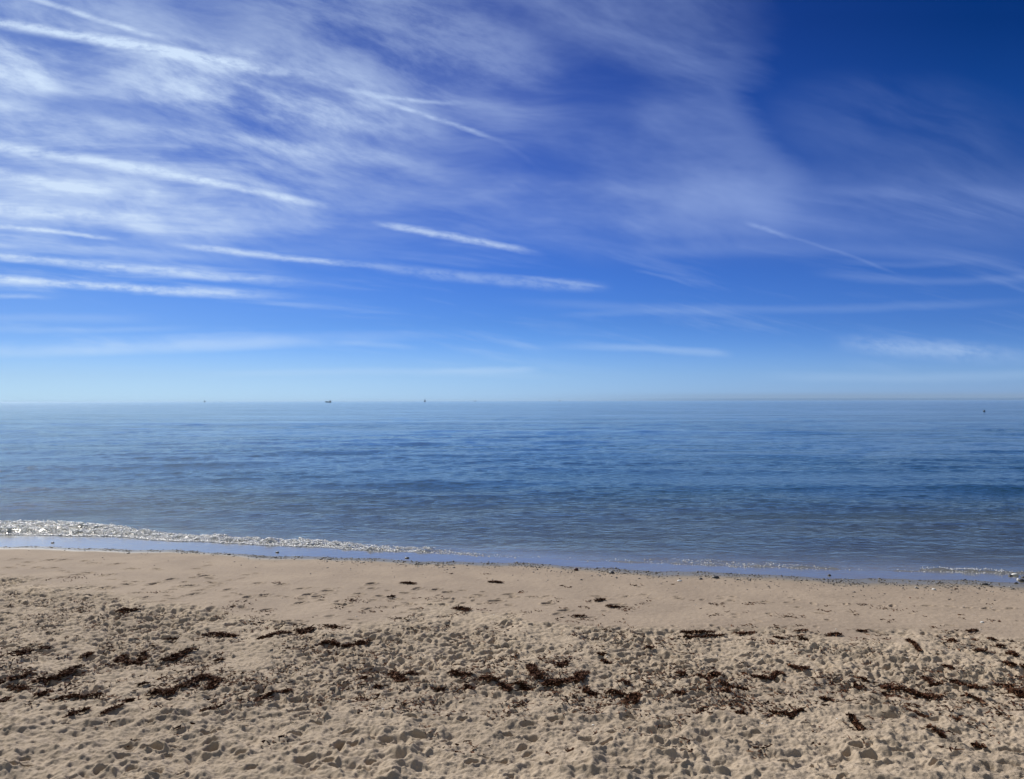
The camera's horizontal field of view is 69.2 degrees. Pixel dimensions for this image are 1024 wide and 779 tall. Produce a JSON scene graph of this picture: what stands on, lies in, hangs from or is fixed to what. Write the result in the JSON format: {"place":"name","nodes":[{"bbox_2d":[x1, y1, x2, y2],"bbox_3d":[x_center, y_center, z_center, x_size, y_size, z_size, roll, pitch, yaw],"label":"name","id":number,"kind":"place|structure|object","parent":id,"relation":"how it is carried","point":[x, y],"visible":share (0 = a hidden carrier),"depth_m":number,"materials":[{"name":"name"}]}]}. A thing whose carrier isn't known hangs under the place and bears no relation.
{"place":"outdoors","nodes":[
{"label":"outdoors","id":0,"kind":"place"},
{"bbox_2d":[0,512,1023,778],"bbox_3d":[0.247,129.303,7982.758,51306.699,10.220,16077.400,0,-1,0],"label":"sand","id":1,"kind":"structure","parent":0,"point":[340,738],"depth_m":11.36,"materials":[{"name":"beige sand"}]},
{"bbox_2d":[0,695,14,702],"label":"seaweed clump","id":2,"kind":"object","parent":1,"relation":"on","point":[4,699],"visible":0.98,"depth_m":9.09,"materials":[{"name":"brown plant"}]},
{"bbox_2d":[5,682,34,691],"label":"seaweed clump","id":3,"kind":"object","parent":1,"relation":"on","point":[20,687],"visible":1,"depth_m":9.50,"materials":[{"name":"brown plant"}]},
{"bbox_2d":[8,647,33,655],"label":"seaweed clump","id":4,"kind":"object","parent":1,"relation":"on","point":[25,650],"visible":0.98,"depth_m":11.00,"materials":[{"name":"brown plant"}]},
{"bbox_2d":[6,671,37,681],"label":"seaweed clump","id":5,"kind":"object","parent":1,"relation":"on","point":[24,674],"visible":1,"depth_m":9.87,"materials":[{"name":"brown plant"}]},
{"bbox_2d":[32,690,50,696],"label":"seaweed clump","id":6,"kind":"object","parent":1,"relation":"on","point":[42,693],"visible":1,"depth_m":9.25,"materials":[{"name":"brown plant"}]},
{"bbox_2d":[38,645,51,649],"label":"seaweed tuft","id":7,"kind":"object","parent":1,"relation":"on","point":[45,647],"visible":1,"depth_m":11.27,"materials":[{"name":"brown plant"}]},
{"bbox_2d":[30,664,84,683],"bbox_3d":[-6.105,3.850,10.059,0.260,0.120,0.793,0,-1,18],"label":"seaweed clump","id":8,"kind":"object","parent":1,"relation":"on","point":[69,670],"visible":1,"depth_m":9.99,"materials":[{"name":"brown plant"}]},
{"bbox_2d":[47,691,81,700],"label":"seaweed clump","id":9,"kind":"object","parent":1,"relation":"on","point":[69,696],"visible":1,"depth_m":9.11,"materials":[{"name":"brown plant"}]},
{"bbox_2d":[62,710,80,717],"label":"seaweed tuft","id":10,"kind":"object","parent":1,"relation":"on","point":[71,712],"visible":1,"depth_m":8.56,"materials":[{"name":"brown plant"}]},
{"bbox_2d":[77,706,92,712],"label":"seaweed tuft","id":11,"kind":"object","parent":1,"relation":"on","point":[84,709],"visible":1,"depth_m":8.72,"materials":[{"name":"brown plant"}]},
{"bbox_2d":[78,651,94,658],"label":"seaweed tuft","id":12,"kind":"object","parent":1,"relation":"on","point":[86,654],"visible":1,"depth_m":10.96,"materials":[{"name":"brown plant"}]},
{"bbox_2d":[79,691,103,697],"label":"seaweed clump","id":13,"kind":"object","parent":1,"relation":"on","point":[88,694],"visible":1,"depth_m":9.20,"materials":[{"name":"brown plant"}]},
{"bbox_2d":[97,703,123,714],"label":"seaweed tuft","id":14,"kind":"object","parent":1,"relation":"on","point":[111,708],"visible":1,"depth_m":8.73,"materials":[{"name":"brown plant"}]},
{"bbox_2d":[113,606,141,612],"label":"seaweed clump","id":15,"kind":"object","parent":1,"relation":"on","point":[123,609],"visible":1,"depth_m":13.88,"materials":[{"name":"brown plant"}]},
{"bbox_2d":[123,697,135,701],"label":"seaweed tuft","id":16,"kind":"object","parent":1,"relation":"on","point":[129,699],"visible":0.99,"depth_m":9.11,"materials":[{"name":"brown plant"}]},
{"bbox_2d":[111,654,150,665],"bbox_3d":[-5.588,3.953,10.837,0.500,0.150,0.456,0,-1,0],"label":"seaweed clump","id":17,"kind":"object","parent":1,"relation":"on","point":[125,659],"visible":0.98,"depth_m":10.81,"materials":[{"name":"brown plant"}]},
{"bbox_2d":[137,650,146,656],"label":"seaweed tuft","id":18,"kind":"object","parent":1,"relation":"on","point":[142,653],"visible":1,"depth_m":11.07,"materials":[{"name":"brown plant"}]},
{"bbox_2d":[134,680,150,686],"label":"seaweed tuft","id":19,"kind":"object","parent":1,"relation":"on","point":[140,683],"visible":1,"depth_m":9.67,"materials":[{"name":"brown plant"}]},
{"bbox_2d":[144,685,178,696],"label":"seaweed clump","id":20,"kind":"object","parent":1,"relation":"on","point":[166,691],"visible":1,"depth_m":9.35,"materials":[{"name":"brown plant"}]},
{"bbox_2d":[163,636,180,641],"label":"seaweed tuft","id":21,"kind":"object","parent":1,"relation":"on","point":[171,638],"visible":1,"depth_m":11.91,"materials":[{"name":"brown plant"}]},
{"bbox_2d":[157,647,197,661],"bbox_3d":[-4.938,3.943,11.009,0.194,0.128,0.690,0,-1,19],"label":"seaweed clump","id":22,"kind":"object","parent":1,"relation":"on","point":[176,656],"visible":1,"depth_m":10.93,"materials":[{"name":"brown plant"}]},
{"bbox_2d":[177,673,222,689],"bbox_3d":[-4.031,3.832,9.760,0.546,0.103,0.539,0,-1,13],"label":"seaweed clump","id":23,"kind":"object","parent":1,"relation":"on","point":[211,684],"visible":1,"depth_m":9.73,"materials":[{"name":"brown plant"}]},
{"bbox_2d":[199,704,223,711],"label":"seaweed clump","id":24,"kind":"object","parent":1,"relation":"on","point":[210,708],"visible":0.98,"depth_m":8.72,"materials":[{"name":"brown plant"}]},
{"bbox_2d":[213,657,225,661],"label":"seaweed tuft","id":25,"kind":"object","parent":1,"relation":"on","point":[221,659],"visible":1,"depth_m":10.76,"materials":[{"name":"brown plant"}]},
{"bbox_2d":[201,631,239,636],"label":"seaweed clump","id":26,"kind":"object","parent":1,"relation":"on","point":[222,633],"visible":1,"depth_m":12.19,"materials":[{"name":"brown plant"}]},
{"bbox_2d":[254,687,293,701],"bbox_3d":[-2.967,3.784,9.234,0.154,0.110,0.575,-1,-1,32],"label":"seaweed clump","id":27,"kind":"object","parent":1,"relation":"on","point":[267,694],"visible":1,"depth_m":9.23,"materials":[{"name":"brown plant"}]},
{"bbox_2d":[256,629,293,638],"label":"seaweed clump","id":28,"kind":"object","parent":1,"relation":"on","point":[274,633],"visible":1,"depth_m":12.10,"materials":[{"name":"brown plant"}]},
{"bbox_2d":[293,627,316,634],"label":"seaweed clump","id":29,"kind":"object","parent":1,"relation":"on","point":[306,630],"visible":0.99,"depth_m":12.40,"materials":[{"name":"brown plant"}]},
{"bbox_2d":[314,638,340,647],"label":"seaweed clump","id":30,"kind":"object","parent":1,"relation":"on","point":[333,642],"visible":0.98,"depth_m":11.57,"materials":[{"name":"brown plant"}]},
{"bbox_2d":[324,624,339,627],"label":"seaweed tuft","id":31,"kind":"object","parent":1,"relation":"on","point":[335,626],"visible":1,"depth_m":12.69,"materials":[{"name":"brown plant"}]},
{"bbox_2d":[341,637,372,646],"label":"seaweed clump","id":32,"kind":"object","parent":1,"relation":"on","point":[357,643],"visible":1,"depth_m":11.65,"materials":[{"name":"brown plant"}]},
{"bbox_2d":[355,674,367,679],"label":"seaweed tuft","id":33,"kind":"object","parent":1,"relation":"on","point":[364,677],"visible":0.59,"depth_m":9.94,"materials":[{"name":"brown plant"}]},
{"bbox_2d":[372,683,383,688],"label":"seaweed tuft","id":34,"kind":"object","parent":1,"relation":"on","point":[377,685],"visible":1,"depth_m":9.57,"materials":[{"name":"brown plant"}]},
{"bbox_2d":[387,670,409,681],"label":"seaweed clump","id":35,"kind":"object","parent":1,"relation":"on","point":[397,676],"visible":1,"depth_m":9.99,"materials":[{"name":"brown plant"}]},
{"bbox_2d":[400,581,416,583],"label":"seaweed tuft","id":36,"kind":"object","parent":1,"relation":"on","point":[407,582],"visible":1,"depth_m":16.68,"materials":[{"name":"brown plant"}]},
{"bbox_2d":[402,670,419,675],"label":"seaweed clump","id":37,"kind":"object","parent":1,"relation":"on","point":[411,672],"visible":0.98,"depth_m":10.13,"materials":[{"name":"brown plant"}]},
{"bbox_2d":[432,686,446,691],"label":"seaweed tuft","id":38,"kind":"object","parent":1,"relation":"on","point":[438,688],"visible":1,"depth_m":9.54,"materials":[{"name":"brown plant"}]},
{"bbox_2d":[447,669,472,676],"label":"seaweed clump","id":39,"kind":"object","parent":1,"relation":"on","point":[456,672],"visible":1,"depth_m":10.19,"materials":[{"name":"brown plant"}]},
{"bbox_2d":[451,605,472,611],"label":"seaweed clump","id":40,"kind":"object","parent":1,"relation":"on","point":[464,608],"visible":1,"depth_m":14.12,"materials":[{"name":"brown plant"}]},
{"bbox_2d":[462,683,475,689],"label":"seaweed tuft","id":41,"kind":"object","parent":1,"relation":"on","point":[466,686],"visible":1,"depth_m":9.63,"materials":[{"name":"brown plant"}]},
{"bbox_2d":[478,673,501,684],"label":"seaweed clump","id":42,"kind":"object","parent":1,"relation":"on","point":[487,677],"visible":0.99,"depth_m":9.92,"materials":[{"name":"brown plant"}]},
{"bbox_2d":[487,580,504,582],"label":"seaweed tuft","id":43,"kind":"object","parent":1,"relation":"on","point":[495,581],"visible":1,"depth_m":16.82,"materials":[{"name":"brown plant"}]},
{"bbox_2d":[495,680,513,690],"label":"seaweed clump","id":44,"kind":"object","parent":1,"relation":"on","point":[507,686],"visible":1,"depth_m":9.63,"materials":[{"name":"brown plant"}]},
{"bbox_2d":[0,573,1023,758],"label":"seaweed litter","id":45,"kind":"object","parent":1,"relation":"on","point":[709,682],"visible":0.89,"depth_m":9.94,"materials":[{"name":"brown plant"}]},
{"bbox_2d":[5,546,1021,601],"bbox_3d":[-0.913,4.462,18.196,32.626,0.164,3.041,0,-1,10],"label":"shingle","id":46,"kind":"object","parent":1,"relation":"on","point":[754,575],"visible":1,"depth_m":18.31,"materials":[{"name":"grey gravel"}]},
{"bbox_2d":[509,679,535,690],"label":"seaweed clump","id":47,"kind":"object","parent":1,"relation":"on","point":[520,682],"visible":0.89,"depth_m":9.71,"materials":[{"name":"brown plant"}]},
{"bbox_2d":[525,662,545,679],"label":"seaweed clump","id":48,"kind":"object","parent":1,"relation":"on","point":[531,668],"visible":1,"depth_m":10.20,"materials":[{"name":"brown plant"}]},
{"bbox_2d":[553,659,570,667],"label":"seaweed clump","id":49,"kind":"object","parent":1,"relation":"on","point":[563,663],"visible":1,"depth_m":10.60,"materials":[{"name":"brown plant"}]},
{"bbox_2d":[537,669,590,686],"bbox_3d":[0.741,3.887,9.954,0.959,0.137,0.358,1,-1,-36],"label":"seaweed clump","id":50,"kind":"object","parent":1,"relation":"on","point":[580,675],"visible":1,"depth_m":9.89,"materials":[{"name":"brown plant"}]},
{"bbox_2d":[572,614,586,616],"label":"seaweed tuft","id":51,"kind":"object","parent":1,"relation":"on","point":[579,615],"visible":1,"depth_m":13.62,"materials":[{"name":"brown plant"}]},
{"bbox_2d":[581,684,600,695],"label":"seaweed clump","id":52,"kind":"object","parent":1,"relation":"on","point":[585,689],"visible":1,"depth_m":9.45,"materials":[{"name":"brown plant"}]},
{"bbox_2d":[596,651,606,655],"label":"seaweed tuft","id":53,"kind":"object","parent":1,"relation":"on","point":[601,654],"visible":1,"depth_m":11.28,"materials":[{"name":"brown plant"}]},
{"bbox_2d":[600,658,612,663],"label":"seaweed tuft","id":54,"kind":"object","parent":1,"relation":"on","point":[605,660],"visible":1,"depth_m":10.86,"materials":[{"name":"brown plant"}]},
{"bbox_2d":[605,604,620,607],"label":"seaweed tuft","id":55,"kind":"object","parent":1,"relation":"on","point":[611,605],"visible":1,"depth_m":14.46,"materials":[{"name":"brown plant"}]},
{"bbox_2d":[603,687,627,695],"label":"seaweed clump","id":56,"kind":"object","parent":1,"relation":"on","point":[614,691],"visible":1,"depth_m":9.46,"materials":[{"name":"brown plant"}]},
{"bbox_2d":[615,678,630,684],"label":"seaweed clump","id":57,"kind":"object","parent":1,"relation":"on","point":[626,681],"visible":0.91,"depth_m":9.86,"materials":[{"name":"brown plant"}]},
{"bbox_2d":[620,691,641,704],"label":"seaweed clump","id":58,"kind":"object","parent":1,"relation":"on","point":[634,697],"visible":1,"depth_m":9.22,"materials":[{"name":"brown plant"}]},
{"bbox_2d":[644,645,654,648],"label":"seaweed tuft","id":59,"kind":"object","parent":1,"relation":"on","point":[649,646],"visible":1,"depth_m":11.66,"materials":[{"name":"brown plant"}]},
{"bbox_2d":[670,687,685,694],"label":"seaweed tuft","id":60,"kind":"object","parent":1,"relation":"on","point":[683,692],"visible":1,"depth_m":9.43,"materials":[{"name":"brown plant"}]},
{"bbox_2d":[674,670,686,675],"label":"seaweed tuft","id":61,"kind":"object","parent":1,"relation":"on","point":[681,673],"visible":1,"depth_m":10.29,"materials":[{"name":"brown plant"}]},
{"bbox_2d":[680,629,714,633],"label":"seaweed clump","id":62,"kind":"object","parent":1,"relation":"on","point":[700,631],"visible":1,"depth_m":12.62,"materials":[{"name":"brown plant"}]},
{"bbox_2d":[682,633,724,638],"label":"seaweed clump","id":63,"kind":"object","parent":1,"relation":"on","point":[689,636],"visible":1,"depth_m":12.33,"materials":[{"name":"brown plant"}]},
{"bbox_2d":[693,670,724,680],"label":"seaweed clump","id":64,"kind":"object","parent":1,"relation":"on","point":[712,675],"visible":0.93,"depth_m":10.12,"materials":[{"name":"brown plant"}]},
{"bbox_2d":[718,686,731,692],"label":"seaweed clump","id":65,"kind":"object","parent":1,"relation":"on","point":[728,690],"visible":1,"depth_m":9.50,"materials":[{"name":"brown plant"}]},
{"bbox_2d":[717,679,748,690],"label":"seaweed clump","id":66,"kind":"object","parent":1,"relation":"on","point":[737,686],"visible":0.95,"depth_m":9.74,"materials":[{"name":"brown plant"}]},
{"bbox_2d":[734,709,747,714],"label":"seaweed tuft","id":67,"kind":"object","parent":1,"relation":"on","point":[740,711],"visible":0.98,"depth_m":8.79,"materials":[{"name":"brown plant"}]},
{"bbox_2d":[731,630,757,635],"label":"seaweed clump","id":68,"kind":"object","parent":1,"relation":"on","point":[743,632],"visible":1,"depth_m":12.55,"materials":[{"name":"brown plant"}]},
{"bbox_2d":[750,670,785,680],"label":"seaweed clump","id":69,"kind":"object","parent":1,"relation":"on","point":[775,673],"visible":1,"depth_m":10.20,"materials":[{"name":"brown plant"}]},
{"bbox_2d":[766,707,802,717],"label":"seaweed clump","id":70,"kind":"object","parent":1,"relation":"on","point":[794,712],"visible":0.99,"depth_m":8.82,"materials":[{"name":"brown plant"}]},
{"bbox_2d":[786,663,810,670],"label":"seaweed clump","id":71,"kind":"object","parent":1,"relation":"on","point":[800,668],"visible":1,"depth_m":10.62,"materials":[{"name":"brown plant"}]},
{"bbox_2d":[793,629,808,631],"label":"seaweed tuft","id":72,"kind":"object","parent":1,"relation":"on","point":[800,630],"visible":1,"depth_m":12.73,"materials":[{"name":"brown plant"}]},
{"bbox_2d":[796,635,809,640],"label":"seaweed tuft","id":73,"kind":"object","parent":1,"relation":"on","point":[802,637],"visible":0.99,"depth_m":12.28,"materials":[{"name":"brown plant"}]},
{"bbox_2d":[817,695,834,701],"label":"seaweed tuft","id":74,"kind":"object","parent":1,"relation":"on","point":[824,697],"visible":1,"depth_m":9.30,"materials":[{"name":"brown plant"}]},
{"bbox_2d":[827,632,843,636],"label":"seaweed clump","id":75,"kind":"object","parent":1,"relation":"on","point":[835,633],"visible":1,"depth_m":12.47,"materials":[{"name":"brown plant"}]},
{"bbox_2d":[844,712,867,730],"bbox_3d":[3.895,3.764,8.405,0.143,0.099,0.527,0,-1,7],"label":"seaweed clump","id":76,"kind":"object","parent":1,"relation":"on","point":[855,720],"visible":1,"depth_m":8.41,"materials":[{"name":"brown plant"}]},
{"bbox_2d":[849,682,866,689],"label":"seaweed clump","id":77,"kind":"object","parent":1,"relation":"on","point":[856,685],"visible":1,"depth_m":9.74,"materials":[{"name":"brown plant"}]},
{"bbox_2d":[851,675,869,682],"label":"seaweed clump","id":78,"kind":"object","parent":1,"relation":"on","point":[863,678],"visible":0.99,"depth_m":10.14,"materials":[{"name":"brown plant"}]},
{"bbox_2d":[855,629,868,632],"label":"seaweed tuft","id":79,"kind":"object","parent":1,"relation":"on","point":[865,630],"visible":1,"depth_m":12.74,"materials":[{"name":"brown plant"}]},
{"bbox_2d":[878,683,905,690],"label":"seaweed clump","id":80,"kind":"object","parent":1,"relation":"on","point":[888,686],"visible":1,"depth_m":9.82,"materials":[{"name":"brown plant"}]},
{"bbox_2d":[905,638,921,651],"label":"seaweed tuft","id":81,"kind":"object","parent":1,"relation":"on","point":[916,646],"visible":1,"depth_m":11.80,"materials":[{"name":"brown plant"}]},
{"bbox_2d":[903,705,928,717],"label":"seaweed clump","id":82,"kind":"object","parent":1,"relation":"on","point":[917,713],"visible":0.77,"depth_m":8.77,"materials":[{"name":"brown plant"}]},
{"bbox_2d":[902,687,942,699],"bbox_3d":[5.272,3.910,9.562,0.261,0.108,0.484,1,-1,-41],"label":"seaweed clump","id":83,"kind":"object","parent":1,"relation":"on","point":[915,692],"visible":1,"depth_m":9.51,"materials":[{"name":"brown plant"}]},
{"bbox_2d":[918,673,943,686],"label":"seaweed clump","id":84,"kind":"object","parent":1,"relation":"on","point":[930,681],"visible":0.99,"depth_m":10.01,"materials":[{"name":"brown plant"}]},
{"bbox_2d":[924,723,947,737],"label":"seaweed clump","id":85,"kind":"object","parent":1,"relation":"on","point":[935,730],"visible":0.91,"depth_m":8.18,"materials":[{"name":"brown plant"}]},
{"bbox_2d":[940,663,958,669],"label":"seaweed tuft","id":86,"kind":"object","parent":1,"relation":"on","point":[950,666],"visible":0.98,"depth_m":10.68,"materials":[{"name":"brown plant"}]},
{"bbox_2d":[944,637,957,642],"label":"seaweed tuft","id":87,"kind":"object","parent":1,"relation":"on","point":[952,640],"visible":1,"depth_m":12.21,"materials":[{"name":"brown plant"}]},
{"bbox_2d":[950,678,987,689],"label":"seaweed clump","id":88,"kind":"object","parent":1,"relation":"on","point":[970,685],"visible":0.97,"depth_m":9.93,"materials":[{"name":"brown plant"}]},
{"bbox_2d":[964,628,978,631],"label":"seaweed tuft","id":89,"kind":"object","parent":1,"relation":"on","point":[971,630],"visible":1,"depth_m":12.86,"materials":[{"name":"brown plant"}]},
{"bbox_2d":[960,691,985,701],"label":"seaweed clump","id":90,"kind":"object","parent":1,"relation":"on","point":[972,696],"visible":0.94,"depth_m":9.43,"materials":[{"name":"brown plant"}]},
{"bbox_2d":[970,740,986,748],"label":"seaweed clump","id":91,"kind":"object","parent":1,"relation":"on","point":[976,744],"visible":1,"depth_m":7.87,"materials":[{"name":"brown plant"}]},
{"bbox_2d":[972,647,989,651],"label":"seaweed clump","id":92,"kind":"object","parent":1,"relation":"on","point":[980,650],"visible":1,"depth_m":11.63,"materials":[{"name":"brown plant"}]},
{"bbox_2d":[995,643,1006,647],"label":"seaweed tuft","id":93,"kind":"object","parent":1,"relation":"on","point":[1000,645],"visible":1,"depth_m":11.96,"materials":[{"name":"brown plant"}]},
{"bbox_2d":[991,683,1015,686],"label":"seaweed clump","id":94,"kind":"object","parent":1,"relation":"on","point":[1004,684],"visible":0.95,"depth_m":9.94,"materials":[{"name":"brown plant"}]},
{"bbox_2d":[1001,660,1017,666],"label":"seaweed clump","id":95,"kind":"object","parent":1,"relation":"on","point":[1009,663],"visible":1,"depth_m":10.85,"materials":[{"name":"brown plant"}]},
{"bbox_2d":[1005,650,1021,655],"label":"seaweed tuft","id":96,"kind":"object","parent":1,"relation":"on","point":[1011,652],"visible":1,"depth_m":11.49,"materials":[{"name":"brown plant"}]},
{"bbox_2d":[1004,686,1023,696],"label":"seaweed clump","id":97,"kind":"object","parent":1,"relation":"on","point":[1018,691],"visible":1,"depth_m":9.65,"materials":[{"name":"brown plant"}]},
{"bbox_2d":[0,400,1023,580],"bbox_3d":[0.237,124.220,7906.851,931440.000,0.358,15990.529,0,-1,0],"label":"water","id":98,"kind":"structure","parent":0,"point":[940,467],"depth_m":48.34,"materials":[{"name":"blue liquid"}]},
{"bbox_2d":[0,520,1022,573],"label":"foam","id":99,"kind":"object","parent":98,"relation":"on","point":[21,524],"visible":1,"depth_m":23.42,"materials":[{"name":"white"}]},
{"bbox_2d":[0,0,1023,401],"label":"sky","id":100,"kind":"structure","parent":0,"point":[201,200],"materials":[{"name":"blue"}]},
{"bbox_2d":[37,604,1019,725],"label":"shell fragments","id":101,"kind":"object","parent":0,"point":[606,656],"visible":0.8,"depth_m":9.45,"materials":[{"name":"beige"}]}
]}

